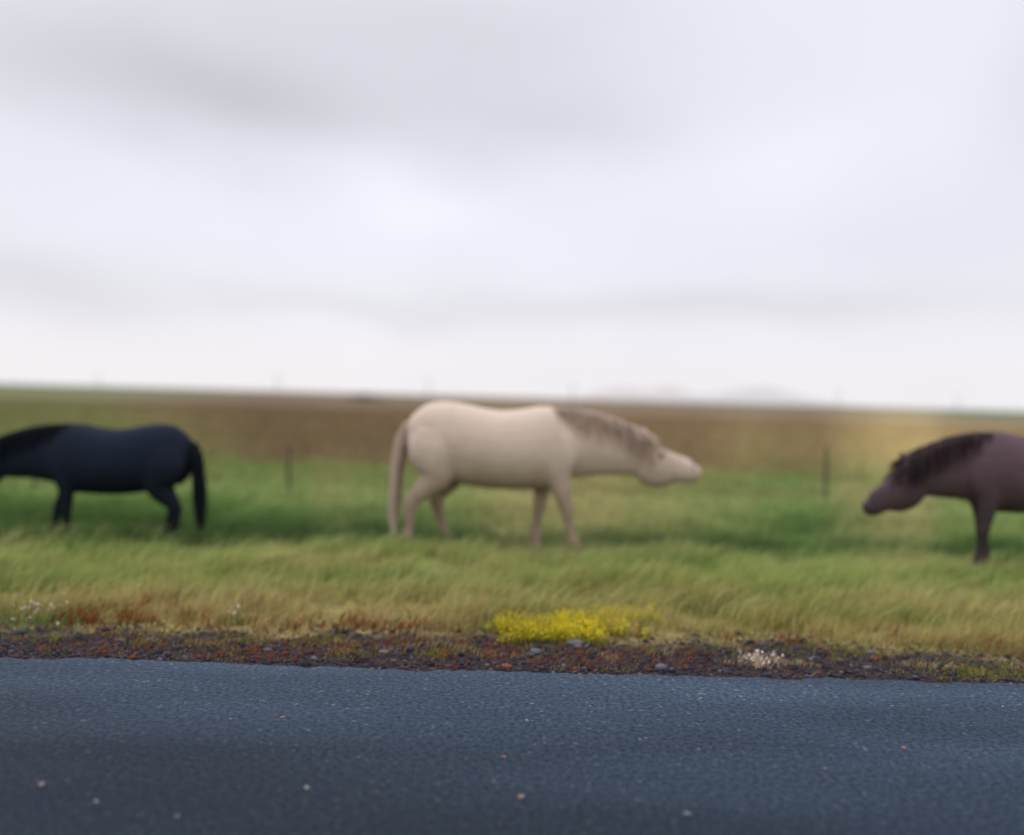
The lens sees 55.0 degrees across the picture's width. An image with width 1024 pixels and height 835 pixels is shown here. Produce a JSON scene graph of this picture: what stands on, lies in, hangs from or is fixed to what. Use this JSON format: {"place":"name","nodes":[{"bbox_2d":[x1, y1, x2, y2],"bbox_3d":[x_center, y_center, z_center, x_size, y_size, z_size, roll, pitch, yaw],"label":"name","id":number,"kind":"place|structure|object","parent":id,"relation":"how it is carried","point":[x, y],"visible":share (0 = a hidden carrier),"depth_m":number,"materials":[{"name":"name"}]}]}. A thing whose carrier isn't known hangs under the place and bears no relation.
{"place":"outdoors","nodes":[
{"label":"outdoors","id":0,"kind":"place"},
{"bbox_2d":[343,393,394,399],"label":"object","id":1,"kind":"object","parent":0,"point":[362,396],"visible":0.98,"depth_m":258.51,"materials":[{"name":"plant"}]},
{"bbox_2d":[0,657,1023,834],"bbox_3d":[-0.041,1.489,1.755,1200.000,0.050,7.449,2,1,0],"label":"road","id":2,"kind":"structure","parent":0,"point":[143,747],"depth_m":4.15,"materials":[{"name":"grey asphalt"}]},
{"bbox_2d":[0,397,1023,672],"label":"grass","id":3,"kind":"structure","parent":0,"point":[676,511],"depth_m":10.55,"materials":[{"name":"green plant"}]},
{"bbox_2d":[0,384,1023,683],"bbox_3d":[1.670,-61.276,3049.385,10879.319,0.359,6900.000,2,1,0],"label":"ground","id":4,"kind":"structure","parent":0,"point":[502,404],"depth_m":12.00,"materials":[{"name":"green plant"}]},
{"bbox_2d":[11,629,28,634],"bbox_3d":[-3.029,1.321,6.056,0.080,0.038,0.093,2,1,9],"label":"rock","id":5,"kind":"object","parent":4,"relation":"on","point":[18,631],"visible":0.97,"depth_m":6.03,"materials":[{"name":"stone"}]},
{"bbox_2d":[0,593,89,632],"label":"wildflower patch","id":6,"kind":"object","parent":4,"relation":"on","point":[47,619],"visible":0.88,"depth_m":6.30,"materials":[{"name":"green plant"}]},
{"bbox_2d":[0,423,207,537],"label":"horse","id":7,"kind":"object","parent":4,"relation":"on","point":[157,462],"visible":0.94,"depth_m":9.85},
{"bbox_2d":[220,605,257,628],"bbox_3d":[-1.822,1.312,6.547,0.241,0.134,0.334,2,1,22],"label":"wildflower patch","id":8,"kind":"object","parent":4,"relation":"on","point":[236,616],"visible":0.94,"depth_m":6.51,"materials":[{"name":"white plant"}]},
{"bbox_2d":[287,445,290,497],"bbox_3d":[-3.131,0.838,13.803,0.046,0.894,0.036,1,1,-28],"label":"fence post","id":9,"kind":"object","parent":4,"relation":"on","point":[288,472],"visible":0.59,"depth_m":13.79,"materials":[{"name":"brown wood"}]},
{"bbox_2d":[1,582,1008,671],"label":"sorrel","id":10,"kind":"object","parent":4,"relation":"on","point":[88,617],"visible":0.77,"depth_m":6.34,"materials":[{"name":"brown plant"}]},
{"bbox_2d":[1,616,1023,682],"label":"moss","id":11,"kind":"object","parent":4,"relation":"on","point":[982,673],"visible":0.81,"depth_m":6.03,"materials":[{"name":"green plant"}]},
{"bbox_2d":[530,648,540,654],"bbox_3d":[0.138,1.402,5.898,0.073,0.035,0.100,1,1,-14],"label":"rock","id":12,"kind":"object","parent":4,"relation":"on","point":[536,651],"visible":0.98,"depth_m":5.87,"materials":[{"name":"stone"}]},
{"bbox_2d":[388,401,700,553],"bbox_3d":[0.330,0.637,9.755,3.088,1.537,0.691,2,1,0],"label":"horse","id":13,"kind":"object","parent":4,"relation":"on","point":[540,451],"visible":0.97,"depth_m":9.55},
{"bbox_2d":[566,639,583,645],"bbox_3d":[0.397,1.408,6.151,0.088,0.042,0.109,2,1,35],"label":"rock","id":14,"kind":"object","parent":4,"relation":"on","point":[576,642],"visible":0.89,"depth_m":6.13,"materials":[{"name":"stone"}]},
{"bbox_2d":[483,599,669,646],"bbox_3d":[0.567,1.360,6.549,1.582,0.153,0.855,1,1,-23],"label":"wildflower patch","id":15,"kind":"object","parent":4,"relation":"on","point":[563,629],"visible":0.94,"depth_m":6.36,"materials":[{"name":"yellow plant"}]},
{"bbox_2d":[824,446,827,499],"bbox_3d":[4.694,0.939,14.711,0.046,1.014,0.038,1,2,-42],"label":"fence post","id":16,"kind":"object","parent":4,"relation":"on","point":[826,480],"visible":0.65,"depth_m":14.70,"materials":[{"name":"brown wood"}]},
{"bbox_2d":[862,431,1023,571],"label":"horse","id":17,"kind":"object","parent":4,"relation":"on","point":[982,473],"visible":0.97,"depth_m":8.87},
{"bbox_2d":[0,610,1023,683],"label":"gravel","id":18,"kind":"structure","parent":0,"point":[662,666],"depth_m":5.78,"materials":[{"name":"gravel"}]},
{"bbox_2d":[736,649,783,669],"bbox_3d":[1.476,1.418,5.810,0.321,0.072,0.359,2,1,15],"label":"dried flower clump","id":19,"kind":"object","parent":18,"relation":"on","point":[753,657],"visible":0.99,"depth_m":5.83,"materials":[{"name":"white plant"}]},
{"bbox_2d":[0,519,1023,639],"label":"seed grass","id":20,"kind":"structure","parent":0,"point":[252,580],"depth_m":7.59,"materials":[{"name":"green plant"}]},
{"bbox_2d":[0,0,1023,410],"label":"sky","id":21,"kind":"structure","parent":0,"point":[814,199],"materials":[{"name":"white"}]},
{"bbox_2d":[567,386,860,406],"bbox_3d":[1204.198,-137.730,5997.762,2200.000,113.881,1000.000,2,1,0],"label":"hills","id":22,"kind":"structure","parent":0,"point":[759,395],"depth_m":5786.21,"materials":[{"name":"grey"}]}
]}

